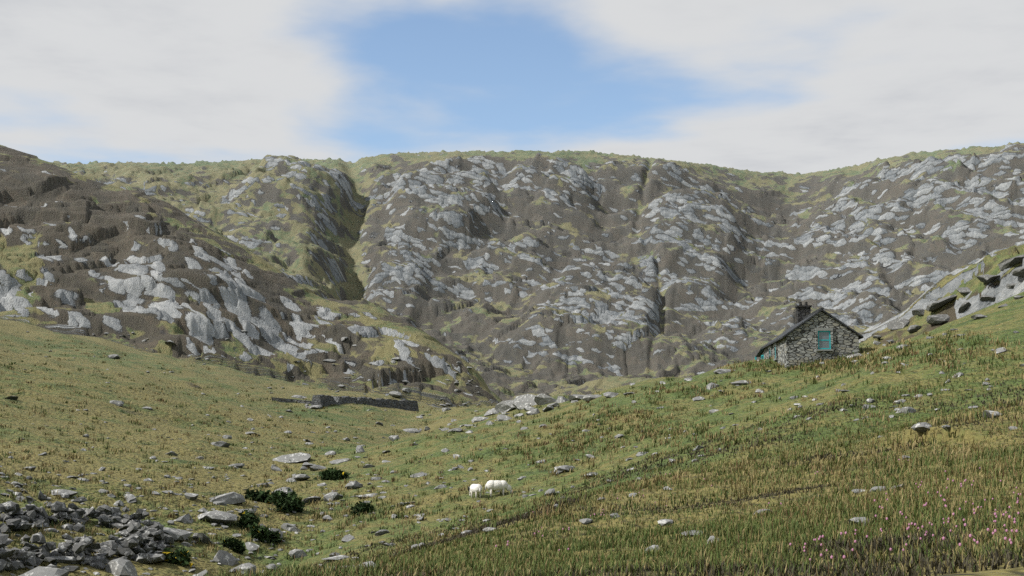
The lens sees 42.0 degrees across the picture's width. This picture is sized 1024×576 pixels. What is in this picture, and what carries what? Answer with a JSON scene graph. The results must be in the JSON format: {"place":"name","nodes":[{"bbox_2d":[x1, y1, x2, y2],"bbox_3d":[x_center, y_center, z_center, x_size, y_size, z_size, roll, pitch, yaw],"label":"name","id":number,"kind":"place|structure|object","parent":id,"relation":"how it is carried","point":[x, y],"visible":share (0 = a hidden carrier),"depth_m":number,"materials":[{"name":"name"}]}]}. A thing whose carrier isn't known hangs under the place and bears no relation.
{"place":"outdoors","nodes":[
{"label":"outdoors","id":0,"kind":"place"},
{"bbox_2d":[0,141,1023,575],"bbox_3d":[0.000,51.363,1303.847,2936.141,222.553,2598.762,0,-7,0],"label":"terrain","id":1,"kind":"structure","parent":0,"point":[504,275],"depth_m":445.49,"materials":[{"name":"grey stone"}]},
{"bbox_2d":[0,490,173,572],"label":"rock pile","id":2,"kind":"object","parent":1,"relation":"on","point":[149,540],"visible":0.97,"depth_m":53.58,"materials":[{"name":"grey stone"}]},
{"bbox_2d":[162,467,374,566],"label":"gorse bushes","id":3,"kind":"object","parent":1,"relation":"on","point":[284,502],"visible":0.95,"depth_m":69.51,"materials":[{"name":"green plant"}]},
{"bbox_2d":[272,397,311,403],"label":"stone wall","id":4,"kind":"structure","parent":1,"relation":"on","point":[284,400],"depth_m":227.34,"materials":[{"name":"stone"}]},
{"bbox_2d":[311,395,418,410],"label":"stone wall","id":5,"kind":"structure","parent":1,"relation":"on","point":[329,400],"depth_m":238.83,"materials":[{"name":"stone"}]},
{"bbox_2d":[469,484,481,498],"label":"sheep","id":6,"kind":"object","parent":1,"relation":"on","point":[475,488],"visible":1,"depth_m":67.80},
{"bbox_2d":[485,480,511,496],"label":"sheep","id":7,"kind":"object","parent":1,"relation":"on","point":[496,485],"visible":0.89,"depth_m":67.89},
{"bbox_2d":[0,329,1023,575],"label":"grass","id":8,"kind":"structure","parent":1,"relation":"on","point":[494,561],"depth_m":23.51,"materials":[{"name":"green plant"}]},
{"bbox_2d":[0,330,1023,575],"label":"boulders","id":9,"kind":"object","parent":1,"relation":"on","point":[122,566],"visible":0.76,"depth_m":67.19,"materials":[{"name":"grey stone"}]},
{"bbox_2d":[495,459,1020,560],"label":"wildflowers","id":10,"kind":"object","parent":1,"relation":"on","point":[965,525],"visible":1,"depth_m":9.70,"materials":[{"name":"pink plant"}]},
{"bbox_2d":[755,302,863,367],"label":"cottage","id":11,"kind":"structure","parent":1,"relation":"on","point":[817,334],"depth_m":89.74,"materials":[{"name":"stone"}]},
{"bbox_2d":[873,254,1023,348],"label":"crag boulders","id":12,"kind":"object","parent":1,"relation":"on","point":[896,324],"visible":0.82,"depth_m":203.39,"materials":[{"name":"grey stone"}]},
{"bbox_2d":[0,0,1023,173],"label":"sky","id":13,"kind":"structure","parent":0,"point":[787,86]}
]}

